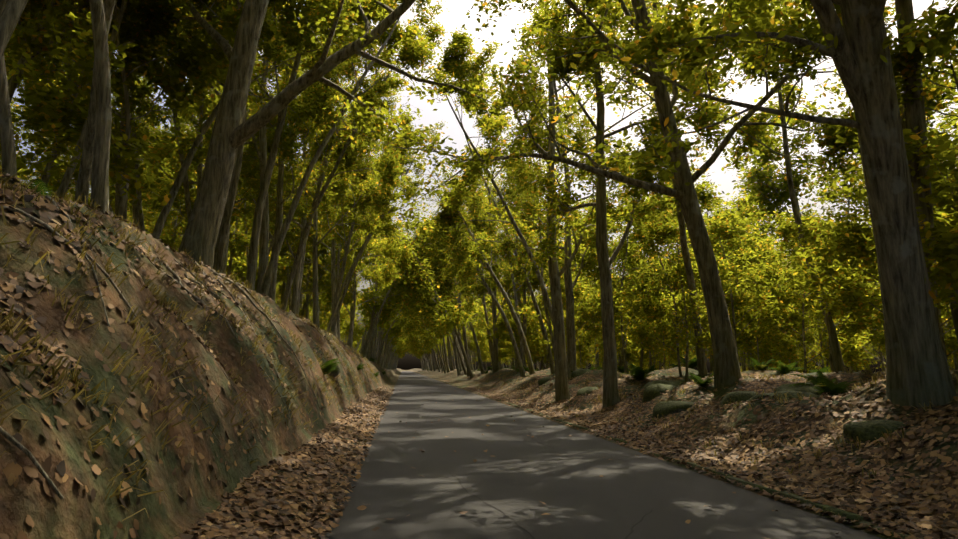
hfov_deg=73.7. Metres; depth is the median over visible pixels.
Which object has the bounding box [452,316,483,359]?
tree
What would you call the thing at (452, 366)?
tree
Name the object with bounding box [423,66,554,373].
thin tree
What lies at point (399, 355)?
tree
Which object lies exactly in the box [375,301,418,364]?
tree
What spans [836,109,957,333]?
tree
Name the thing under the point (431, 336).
tree
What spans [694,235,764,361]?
shrub
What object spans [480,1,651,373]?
tree
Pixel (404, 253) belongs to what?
thin tree
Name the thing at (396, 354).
tree
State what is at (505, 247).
thin tree
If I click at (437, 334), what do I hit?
tree
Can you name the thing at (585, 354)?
tree
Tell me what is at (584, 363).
tree
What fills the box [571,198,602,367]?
tree
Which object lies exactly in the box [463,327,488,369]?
tree
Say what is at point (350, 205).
tree
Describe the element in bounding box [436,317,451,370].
tree
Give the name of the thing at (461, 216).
arch tree
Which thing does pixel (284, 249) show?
tree
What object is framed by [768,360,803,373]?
fern
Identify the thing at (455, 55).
thin tree
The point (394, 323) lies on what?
tree
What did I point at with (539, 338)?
shrub
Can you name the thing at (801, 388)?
boulder
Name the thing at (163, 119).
thin tree
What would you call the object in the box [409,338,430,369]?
tree
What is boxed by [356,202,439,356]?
tree
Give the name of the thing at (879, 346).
tree
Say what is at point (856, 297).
tree
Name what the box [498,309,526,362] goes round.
shrub
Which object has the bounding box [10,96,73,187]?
thin tree
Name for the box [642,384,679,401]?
boulder
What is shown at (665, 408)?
mossy boulder
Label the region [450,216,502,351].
thin tree
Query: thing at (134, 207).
tree
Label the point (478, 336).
tree
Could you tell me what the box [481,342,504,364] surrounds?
tree
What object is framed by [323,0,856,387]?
tree
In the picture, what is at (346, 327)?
tree
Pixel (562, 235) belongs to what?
tree
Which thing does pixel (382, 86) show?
thin tree
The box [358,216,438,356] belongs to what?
tree
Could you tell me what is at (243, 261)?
tree
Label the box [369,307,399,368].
tree
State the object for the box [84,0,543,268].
tree
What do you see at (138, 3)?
tree
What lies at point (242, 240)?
thin tree
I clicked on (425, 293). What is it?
tree
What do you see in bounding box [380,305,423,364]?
tree
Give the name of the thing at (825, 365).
tree
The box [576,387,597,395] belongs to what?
boulder
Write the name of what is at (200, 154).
thin tree
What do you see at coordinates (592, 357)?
shrub
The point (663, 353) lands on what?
tree
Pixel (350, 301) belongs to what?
tree
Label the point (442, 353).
tree
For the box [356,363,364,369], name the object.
fern
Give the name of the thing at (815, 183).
tree
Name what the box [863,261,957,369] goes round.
tree
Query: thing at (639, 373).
fern
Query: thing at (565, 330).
shrub
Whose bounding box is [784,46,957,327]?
tree
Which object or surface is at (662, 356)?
shrub
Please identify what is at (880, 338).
shrub
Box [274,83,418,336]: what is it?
tree
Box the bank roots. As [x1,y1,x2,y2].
[0,195,370,499]
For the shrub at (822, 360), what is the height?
9.341 m
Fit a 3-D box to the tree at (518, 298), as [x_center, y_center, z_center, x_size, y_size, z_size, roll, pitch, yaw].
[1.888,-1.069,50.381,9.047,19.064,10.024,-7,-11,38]
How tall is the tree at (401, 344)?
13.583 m
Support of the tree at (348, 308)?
on the terrain at (74, 512)
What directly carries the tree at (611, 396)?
on the terrain at (74, 512)
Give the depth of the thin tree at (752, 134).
17.57 m
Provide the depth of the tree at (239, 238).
51.38 m
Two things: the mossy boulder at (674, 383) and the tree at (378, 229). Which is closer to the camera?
the mossy boulder at (674, 383)
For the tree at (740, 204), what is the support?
on the terrain at (74, 512)
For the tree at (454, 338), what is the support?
on the terrain at (74, 512)
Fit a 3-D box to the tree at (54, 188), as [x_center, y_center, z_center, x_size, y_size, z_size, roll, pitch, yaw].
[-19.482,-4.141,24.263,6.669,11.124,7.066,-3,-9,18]
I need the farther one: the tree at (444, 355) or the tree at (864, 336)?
the tree at (444, 355)
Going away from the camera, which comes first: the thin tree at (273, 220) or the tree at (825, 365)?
the thin tree at (273, 220)
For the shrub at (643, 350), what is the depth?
49.03 m
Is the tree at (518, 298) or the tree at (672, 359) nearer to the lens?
the tree at (518, 298)
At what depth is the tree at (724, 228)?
24.61 m
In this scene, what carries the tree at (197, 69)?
on the terrain at (74, 512)
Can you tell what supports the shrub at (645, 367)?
on the terrain at (74, 512)
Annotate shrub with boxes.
[476,310,513,368]
[485,296,532,366]
[491,277,544,348]
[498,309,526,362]
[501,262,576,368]
[508,318,541,366]
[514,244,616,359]
[525,306,553,368]
[527,308,552,368]
[532,294,584,360]
[535,272,597,354]
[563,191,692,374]
[563,310,599,368]
[564,237,648,355]
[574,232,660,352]
[578,305,599,368]
[600,342,638,368]
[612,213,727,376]
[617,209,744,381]
[619,349,648,371]
[621,273,666,369]
[624,274,683,368]
[628,313,664,368]
[629,328,685,369]
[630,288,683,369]
[635,249,690,368]
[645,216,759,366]
[657,246,737,370]
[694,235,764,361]
[705,234,813,369]
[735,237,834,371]
[736,258,785,370]
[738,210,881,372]
[738,344,780,365]
[739,344,777,369]
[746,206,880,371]
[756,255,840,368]
[774,258,873,367]
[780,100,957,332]
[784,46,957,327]
[787,327,808,372]
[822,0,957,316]
[835,221,948,369]
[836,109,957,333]
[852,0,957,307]
[861,308,885,370]
[930,100,957,260]
[940,297,957,357]
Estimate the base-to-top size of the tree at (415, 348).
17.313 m
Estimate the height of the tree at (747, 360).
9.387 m
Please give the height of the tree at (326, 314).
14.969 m
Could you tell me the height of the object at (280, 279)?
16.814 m
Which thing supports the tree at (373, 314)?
on the terrain at (74, 512)
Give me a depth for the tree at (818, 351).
29.54 m
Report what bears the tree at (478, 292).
on the terrain at (74, 512)
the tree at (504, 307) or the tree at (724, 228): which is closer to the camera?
the tree at (724, 228)
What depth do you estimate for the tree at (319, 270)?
55.95 m
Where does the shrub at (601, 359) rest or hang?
on the terrain at (74, 512)
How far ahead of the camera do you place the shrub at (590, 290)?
39.86 m
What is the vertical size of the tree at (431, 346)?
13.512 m
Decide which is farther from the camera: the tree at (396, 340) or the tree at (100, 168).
the tree at (396, 340)
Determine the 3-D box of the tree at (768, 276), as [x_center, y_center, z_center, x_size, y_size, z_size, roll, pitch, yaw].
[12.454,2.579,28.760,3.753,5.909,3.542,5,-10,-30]
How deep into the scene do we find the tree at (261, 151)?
24.96 m
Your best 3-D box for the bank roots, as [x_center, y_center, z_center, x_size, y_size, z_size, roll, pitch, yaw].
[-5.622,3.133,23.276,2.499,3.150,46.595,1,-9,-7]
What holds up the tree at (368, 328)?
on the terrain at (74, 512)
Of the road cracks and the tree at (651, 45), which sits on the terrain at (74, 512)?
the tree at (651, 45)
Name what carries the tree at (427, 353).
on the terrain at (74, 512)
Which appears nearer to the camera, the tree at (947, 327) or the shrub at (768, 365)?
the tree at (947, 327)
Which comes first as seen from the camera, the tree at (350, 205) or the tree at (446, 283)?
the tree at (350, 205)
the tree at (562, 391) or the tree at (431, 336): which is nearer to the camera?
the tree at (562, 391)
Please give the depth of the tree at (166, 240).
42.09 m
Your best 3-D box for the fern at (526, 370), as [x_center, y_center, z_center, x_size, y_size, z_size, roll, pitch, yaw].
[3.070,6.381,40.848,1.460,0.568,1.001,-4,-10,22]
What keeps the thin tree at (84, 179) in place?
on the terrain at (74, 512)
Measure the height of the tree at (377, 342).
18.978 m
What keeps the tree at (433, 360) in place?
on the terrain at (74, 512)
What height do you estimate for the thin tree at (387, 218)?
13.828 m
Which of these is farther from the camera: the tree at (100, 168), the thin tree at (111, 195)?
the thin tree at (111, 195)
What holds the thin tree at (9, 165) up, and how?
on the terrain at (74, 512)
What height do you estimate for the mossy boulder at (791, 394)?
0.657 m
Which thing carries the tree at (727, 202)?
on the terrain at (74, 512)
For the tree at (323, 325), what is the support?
on the terrain at (74, 512)
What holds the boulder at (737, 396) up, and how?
on the terrain at (74, 512)
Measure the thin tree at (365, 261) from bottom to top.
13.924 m
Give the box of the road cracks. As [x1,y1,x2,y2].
[414,408,651,538]
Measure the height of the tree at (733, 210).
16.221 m
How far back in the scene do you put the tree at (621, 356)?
46.61 m
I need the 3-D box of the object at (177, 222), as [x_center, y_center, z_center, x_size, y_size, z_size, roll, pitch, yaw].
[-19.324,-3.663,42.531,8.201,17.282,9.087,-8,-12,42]
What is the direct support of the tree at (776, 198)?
on the terrain at (74, 512)
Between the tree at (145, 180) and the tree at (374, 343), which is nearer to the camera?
the tree at (145, 180)
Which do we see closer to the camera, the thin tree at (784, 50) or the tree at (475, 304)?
the thin tree at (784, 50)
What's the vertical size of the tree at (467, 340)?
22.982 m
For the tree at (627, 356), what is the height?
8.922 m
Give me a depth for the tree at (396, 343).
100.94 m
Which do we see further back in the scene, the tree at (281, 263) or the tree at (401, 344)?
the tree at (401, 344)
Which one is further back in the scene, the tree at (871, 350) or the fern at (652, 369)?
the tree at (871, 350)
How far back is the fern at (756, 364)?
19.07 m
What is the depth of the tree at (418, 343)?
142.43 m
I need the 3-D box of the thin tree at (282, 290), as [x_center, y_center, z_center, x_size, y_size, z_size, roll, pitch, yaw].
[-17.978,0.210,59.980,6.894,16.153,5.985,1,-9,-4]
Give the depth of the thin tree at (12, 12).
8.38 m
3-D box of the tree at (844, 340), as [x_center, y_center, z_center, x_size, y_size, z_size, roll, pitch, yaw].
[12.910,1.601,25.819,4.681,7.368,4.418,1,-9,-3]
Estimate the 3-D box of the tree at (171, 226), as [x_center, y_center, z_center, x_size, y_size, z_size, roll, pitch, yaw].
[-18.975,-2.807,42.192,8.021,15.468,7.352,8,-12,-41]
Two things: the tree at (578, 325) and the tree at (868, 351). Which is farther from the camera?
the tree at (578, 325)
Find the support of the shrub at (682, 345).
on the terrain at (74, 512)
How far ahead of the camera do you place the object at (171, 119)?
45.75 m
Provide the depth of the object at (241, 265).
55.65 m
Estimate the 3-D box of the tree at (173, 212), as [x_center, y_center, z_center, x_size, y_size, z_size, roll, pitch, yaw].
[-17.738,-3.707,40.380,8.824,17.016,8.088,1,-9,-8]
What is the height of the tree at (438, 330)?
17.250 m
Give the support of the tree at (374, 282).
on the terrain at (74, 512)
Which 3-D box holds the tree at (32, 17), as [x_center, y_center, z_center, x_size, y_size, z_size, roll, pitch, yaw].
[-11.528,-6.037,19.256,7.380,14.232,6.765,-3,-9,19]
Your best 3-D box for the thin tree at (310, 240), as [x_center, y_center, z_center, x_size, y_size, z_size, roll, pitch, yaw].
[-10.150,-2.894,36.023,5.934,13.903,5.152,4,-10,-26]
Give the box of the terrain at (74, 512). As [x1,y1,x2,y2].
[0,178,957,538]
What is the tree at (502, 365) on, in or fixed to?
on the terrain at (74, 512)
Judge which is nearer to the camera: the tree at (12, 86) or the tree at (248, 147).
the tree at (12, 86)
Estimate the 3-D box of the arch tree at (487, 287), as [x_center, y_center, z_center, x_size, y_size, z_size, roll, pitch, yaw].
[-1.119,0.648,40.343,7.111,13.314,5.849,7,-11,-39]
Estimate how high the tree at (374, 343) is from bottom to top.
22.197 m
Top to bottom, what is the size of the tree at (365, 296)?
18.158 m
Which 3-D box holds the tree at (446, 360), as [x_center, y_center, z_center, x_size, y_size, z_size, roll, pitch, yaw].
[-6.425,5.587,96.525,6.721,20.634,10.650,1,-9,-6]
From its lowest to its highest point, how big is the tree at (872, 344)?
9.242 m
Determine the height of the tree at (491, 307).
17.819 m
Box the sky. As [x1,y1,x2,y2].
[10,0,957,372]
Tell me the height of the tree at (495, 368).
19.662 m
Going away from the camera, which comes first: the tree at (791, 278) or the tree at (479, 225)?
the tree at (479, 225)
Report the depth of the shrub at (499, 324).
50.58 m
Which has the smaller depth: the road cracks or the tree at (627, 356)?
the road cracks
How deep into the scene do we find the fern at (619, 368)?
33.54 m
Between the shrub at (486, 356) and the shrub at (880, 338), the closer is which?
the shrub at (880, 338)
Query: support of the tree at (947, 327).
on the terrain at (74, 512)
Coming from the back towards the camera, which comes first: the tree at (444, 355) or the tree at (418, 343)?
the tree at (418, 343)
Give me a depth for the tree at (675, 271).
21.55 m
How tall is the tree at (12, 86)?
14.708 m
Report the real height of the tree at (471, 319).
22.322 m
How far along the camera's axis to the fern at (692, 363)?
23.48 m
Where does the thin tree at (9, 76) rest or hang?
on the terrain at (74, 512)
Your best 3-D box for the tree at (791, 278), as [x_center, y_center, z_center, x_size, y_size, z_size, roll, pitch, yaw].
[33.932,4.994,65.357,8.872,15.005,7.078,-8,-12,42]
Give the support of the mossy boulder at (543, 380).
on the terrain at (74, 512)
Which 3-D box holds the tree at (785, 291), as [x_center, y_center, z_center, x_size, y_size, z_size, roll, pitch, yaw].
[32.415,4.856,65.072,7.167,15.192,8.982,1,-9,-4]
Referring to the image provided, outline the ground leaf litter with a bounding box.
[0,172,957,538]
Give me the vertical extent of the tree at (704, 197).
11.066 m
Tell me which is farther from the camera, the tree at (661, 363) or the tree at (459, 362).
the tree at (459, 362)
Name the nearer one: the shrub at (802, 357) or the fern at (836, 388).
the fern at (836, 388)
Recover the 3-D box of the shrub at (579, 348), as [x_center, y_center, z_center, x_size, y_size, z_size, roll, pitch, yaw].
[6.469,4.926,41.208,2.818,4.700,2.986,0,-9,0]
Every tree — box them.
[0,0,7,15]
[0,0,27,59]
[0,36,74,199]
[0,54,16,179]
[0,71,159,213]
[1,0,255,218]
[4,48,26,107]
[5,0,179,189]
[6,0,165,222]
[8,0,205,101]
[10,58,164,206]
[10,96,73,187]
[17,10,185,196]
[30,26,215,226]
[41,5,166,231]
[54,65,158,207]
[56,0,210,197]
[66,2,195,220]
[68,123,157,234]
[74,0,115,203]
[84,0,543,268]
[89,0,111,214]
[89,185,182,251]
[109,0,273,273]
[110,34,181,213]
[114,13,218,196]
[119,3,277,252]
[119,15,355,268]
[126,158,161,232]
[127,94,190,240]
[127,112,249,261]
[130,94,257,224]
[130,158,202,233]
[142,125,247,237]
[152,1,351,238]
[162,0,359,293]
[178,140,293,282]
[179,37,322,225]
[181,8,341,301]
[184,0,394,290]
[189,115,258,267]
[207,0,351,272]
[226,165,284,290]
[226,222,256,286]
[229,174,290,257]
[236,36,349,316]
[236,210,325,290]
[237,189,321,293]
[240,186,343,310]
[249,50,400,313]
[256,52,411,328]
[256,101,350,288]
[260,0,439,295]
[269,229,292,296]
[274,0,449,310]
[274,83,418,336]
[275,291,292,311]
[276,159,321,303]
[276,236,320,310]
[276,269,327,328]
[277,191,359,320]
[284,188,380,317]
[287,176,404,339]
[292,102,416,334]
[299,265,349,339]
[309,290,344,330]
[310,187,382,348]
[314,177,397,318]
[319,154,425,331]
[319,190,387,346]
[319,283,357,328]
[321,237,364,318]
[322,296,361,342]
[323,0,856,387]
[326,272,362,339]
[330,107,447,334]
[343,306,361,349]
[347,278,393,353]
[353,328,382,350]
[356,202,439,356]
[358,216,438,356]
[358,246,429,348]
[359,175,413,358]
[359,235,398,362]
[360,213,436,352]
[361,244,398,365]
[363,257,401,362]
[365,235,399,356]
[368,216,404,359]
[368,222,412,367]
[368,238,399,358]
[368,303,408,339]
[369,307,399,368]
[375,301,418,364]
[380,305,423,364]
[382,317,423,367]
[386,327,414,368]
[387,214,478,378]
[387,334,416,369]
[388,332,418,368]
[391,342,411,368]
[393,345,411,366]
[396,27,571,378]
[397,292,466,368]
[400,237,471,374]
[403,153,534,374]
[405,234,466,369]
[407,315,445,373]
[407,319,446,371]
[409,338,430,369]
[410,337,431,365]
[411,334,439,367]
[411,345,428,370]
[412,179,525,376]
[414,214,483,373]
[416,318,446,372]
[417,312,453,348]
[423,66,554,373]
[428,245,491,376]
[429,321,446,371]
[430,228,463,375]
[430,308,449,372]
[432,343,445,370]
[434,271,471,371]
[434,313,467,369]
[435,341,461,368]
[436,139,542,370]
[436,222,490,369]
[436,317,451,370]
[437,280,490,369]
[442,334,452,369]
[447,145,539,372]
[447,194,513,367]
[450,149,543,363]
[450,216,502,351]
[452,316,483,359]
[457,296,475,369]
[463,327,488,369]
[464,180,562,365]
[464,322,489,369]
[467,294,509,358]
[470,182,539,367]
[473,256,503,367]
[476,268,507,369]
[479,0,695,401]
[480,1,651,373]
[481,279,539,369]
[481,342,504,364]
[492,161,591,359]
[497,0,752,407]
[511,297,548,364]
[529,200,620,368]
[529,210,584,328]
[536,0,956,406]
[542,0,727,375]
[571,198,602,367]
[575,285,621,365]
[578,327,602,367]
[580,211,694,367]
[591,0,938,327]
[592,339,619,364]
[595,277,639,365]
[612,163,714,371]
[639,167,779,372]
[646,322,691,369]
[659,179,735,246]
[662,345,690,367]
[671,350,695,366]
[675,205,810,369]
[678,0,895,371]
[703,194,747,366]
[707,284,765,370]
[708,189,781,275]
[724,164,801,308]
[727,80,858,371]
[731,260,810,364]
[740,283,768,371]
[752,0,957,341]
[768,251,818,343]
[773,341,819,372]
[777,248,850,369]
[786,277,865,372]
[790,156,869,371]
[806,275,885,371]
[806,326,830,369]
[810,344,866,372]
[811,316,873,371]
[833,254,955,368]
[860,294,885,358]
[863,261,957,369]
[866,162,957,358]
[872,331,885,355]
[875,294,957,354]
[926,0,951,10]
[943,304,954,369]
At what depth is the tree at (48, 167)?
18.33 m
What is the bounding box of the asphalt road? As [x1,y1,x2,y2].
[319,371,881,538]
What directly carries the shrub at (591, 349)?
on the terrain at (74, 512)
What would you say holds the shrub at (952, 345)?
on the terrain at (74, 512)
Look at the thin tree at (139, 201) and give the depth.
21.53 m
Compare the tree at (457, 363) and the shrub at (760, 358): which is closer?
the shrub at (760, 358)
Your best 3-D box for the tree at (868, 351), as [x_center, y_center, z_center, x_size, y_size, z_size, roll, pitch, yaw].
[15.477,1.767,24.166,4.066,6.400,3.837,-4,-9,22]
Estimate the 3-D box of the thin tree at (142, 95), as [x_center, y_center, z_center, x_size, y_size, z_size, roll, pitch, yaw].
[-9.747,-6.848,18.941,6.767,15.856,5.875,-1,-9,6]
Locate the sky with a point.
(455, 18)
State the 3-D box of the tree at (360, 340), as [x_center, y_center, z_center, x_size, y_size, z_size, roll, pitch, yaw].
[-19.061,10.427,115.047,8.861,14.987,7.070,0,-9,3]
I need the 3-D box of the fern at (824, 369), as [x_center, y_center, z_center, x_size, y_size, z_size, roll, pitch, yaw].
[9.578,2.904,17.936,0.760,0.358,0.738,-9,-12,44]
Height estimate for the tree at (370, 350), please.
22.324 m
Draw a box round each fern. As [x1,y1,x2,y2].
[27,179,64,199]
[319,358,341,373]
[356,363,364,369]
[517,366,536,372]
[617,366,627,371]
[621,364,653,379]
[645,365,655,373]
[676,356,697,368]
[686,373,713,386]
[748,357,773,369]
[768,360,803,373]
[790,371,850,388]
[809,366,830,372]
[814,377,856,395]
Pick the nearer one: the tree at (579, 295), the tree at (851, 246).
the tree at (851, 246)
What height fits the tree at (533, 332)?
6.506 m
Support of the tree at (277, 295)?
on the terrain at (74, 512)
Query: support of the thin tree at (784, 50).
on the terrain at (74, 512)
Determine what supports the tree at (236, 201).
on the terrain at (74, 512)
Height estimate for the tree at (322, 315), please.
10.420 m
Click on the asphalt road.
(519, 477)
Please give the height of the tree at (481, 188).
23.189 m
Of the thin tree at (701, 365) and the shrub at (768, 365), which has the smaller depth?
the thin tree at (701, 365)
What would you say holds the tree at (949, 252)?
on the terrain at (74, 512)
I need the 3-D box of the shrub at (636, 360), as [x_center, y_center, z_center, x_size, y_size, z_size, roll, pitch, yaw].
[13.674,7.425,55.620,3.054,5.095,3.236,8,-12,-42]
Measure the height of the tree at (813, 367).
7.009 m
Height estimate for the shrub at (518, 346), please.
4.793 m
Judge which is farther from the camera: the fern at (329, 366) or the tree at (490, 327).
the tree at (490, 327)
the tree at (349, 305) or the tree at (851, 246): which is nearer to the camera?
the tree at (851, 246)
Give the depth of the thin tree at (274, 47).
17.32 m
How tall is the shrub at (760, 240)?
9.153 m
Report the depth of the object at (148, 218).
47.47 m
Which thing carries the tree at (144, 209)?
on the terrain at (74, 512)
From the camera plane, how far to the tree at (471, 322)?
86.00 m
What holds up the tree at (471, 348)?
on the terrain at (74, 512)
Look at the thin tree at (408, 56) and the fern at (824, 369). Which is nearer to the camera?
the fern at (824, 369)
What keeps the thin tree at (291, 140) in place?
on the terrain at (74, 512)
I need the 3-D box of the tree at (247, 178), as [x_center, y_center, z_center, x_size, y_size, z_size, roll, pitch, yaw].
[-8.833,-5.223,27.895,5.476,16.044,7.625,21,-23,-67]
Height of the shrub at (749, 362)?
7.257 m
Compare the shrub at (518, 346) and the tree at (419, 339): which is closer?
the shrub at (518, 346)
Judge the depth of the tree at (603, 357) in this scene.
62.34 m
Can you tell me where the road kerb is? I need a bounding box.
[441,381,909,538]
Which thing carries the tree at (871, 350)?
on the terrain at (74, 512)
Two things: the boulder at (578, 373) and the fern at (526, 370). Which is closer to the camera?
the boulder at (578, 373)
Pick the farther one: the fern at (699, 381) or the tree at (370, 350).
the tree at (370, 350)
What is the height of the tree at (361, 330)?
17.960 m
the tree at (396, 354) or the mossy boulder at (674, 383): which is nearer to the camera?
the mossy boulder at (674, 383)
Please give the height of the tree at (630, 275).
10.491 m
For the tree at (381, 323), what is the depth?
71.25 m
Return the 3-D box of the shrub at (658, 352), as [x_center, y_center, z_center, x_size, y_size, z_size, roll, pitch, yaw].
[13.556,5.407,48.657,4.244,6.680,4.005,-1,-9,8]
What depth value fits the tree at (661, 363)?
58.46 m
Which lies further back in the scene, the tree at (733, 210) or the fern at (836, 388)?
the tree at (733, 210)
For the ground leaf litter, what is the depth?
7.17 m
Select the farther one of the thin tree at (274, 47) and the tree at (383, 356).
the tree at (383, 356)
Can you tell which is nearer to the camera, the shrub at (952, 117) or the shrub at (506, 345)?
the shrub at (952, 117)
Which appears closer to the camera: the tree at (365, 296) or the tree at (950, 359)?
the tree at (950, 359)
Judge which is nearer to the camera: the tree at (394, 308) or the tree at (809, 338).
the tree at (809, 338)
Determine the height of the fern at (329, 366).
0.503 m
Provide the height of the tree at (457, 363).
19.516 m
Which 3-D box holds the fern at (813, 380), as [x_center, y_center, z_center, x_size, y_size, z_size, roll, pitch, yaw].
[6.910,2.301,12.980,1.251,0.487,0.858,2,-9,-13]
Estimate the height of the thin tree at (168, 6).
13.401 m
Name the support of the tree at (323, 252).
on the terrain at (74, 512)
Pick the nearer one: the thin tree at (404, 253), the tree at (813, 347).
the thin tree at (404, 253)
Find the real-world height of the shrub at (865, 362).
9.645 m
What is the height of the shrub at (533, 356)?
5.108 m
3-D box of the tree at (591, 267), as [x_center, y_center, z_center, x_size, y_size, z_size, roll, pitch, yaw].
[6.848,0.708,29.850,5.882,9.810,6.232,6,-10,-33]
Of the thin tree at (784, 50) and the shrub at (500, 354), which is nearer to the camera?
the thin tree at (784, 50)
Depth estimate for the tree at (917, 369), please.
8.82 m
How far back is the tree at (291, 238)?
32.30 m
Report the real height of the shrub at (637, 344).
9.345 m
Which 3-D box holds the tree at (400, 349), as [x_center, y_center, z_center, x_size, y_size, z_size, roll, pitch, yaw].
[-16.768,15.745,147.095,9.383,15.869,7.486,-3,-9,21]
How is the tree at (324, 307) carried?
on the terrain at (74, 512)
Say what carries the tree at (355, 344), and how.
on the terrain at (74, 512)
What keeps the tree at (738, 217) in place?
on the terrain at (74, 512)
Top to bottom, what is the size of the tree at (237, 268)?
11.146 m
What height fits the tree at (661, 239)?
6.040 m
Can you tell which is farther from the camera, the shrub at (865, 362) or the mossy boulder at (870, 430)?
the shrub at (865, 362)
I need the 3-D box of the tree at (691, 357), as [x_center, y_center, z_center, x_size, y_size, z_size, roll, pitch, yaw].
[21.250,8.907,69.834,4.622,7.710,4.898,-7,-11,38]
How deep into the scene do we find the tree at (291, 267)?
59.02 m
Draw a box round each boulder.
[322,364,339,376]
[538,376,552,385]
[571,369,590,377]
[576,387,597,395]
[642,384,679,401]
[645,380,683,386]
[652,401,694,417]
[720,391,758,406]
[747,391,823,402]
[774,383,823,395]
[843,420,905,442]
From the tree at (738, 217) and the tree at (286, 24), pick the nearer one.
the tree at (286, 24)
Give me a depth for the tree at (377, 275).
47.90 m
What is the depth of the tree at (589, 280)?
58.20 m
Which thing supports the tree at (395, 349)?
on the terrain at (74, 512)
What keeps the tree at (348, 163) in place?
on the terrain at (74, 512)
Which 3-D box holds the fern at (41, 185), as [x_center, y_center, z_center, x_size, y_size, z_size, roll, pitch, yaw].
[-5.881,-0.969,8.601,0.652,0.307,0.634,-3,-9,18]
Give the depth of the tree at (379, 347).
90.15 m
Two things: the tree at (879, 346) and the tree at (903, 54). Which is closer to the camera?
the tree at (903, 54)
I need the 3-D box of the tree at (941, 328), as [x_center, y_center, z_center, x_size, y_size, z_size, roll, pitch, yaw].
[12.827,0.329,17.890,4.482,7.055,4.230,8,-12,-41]
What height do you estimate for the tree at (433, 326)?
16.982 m

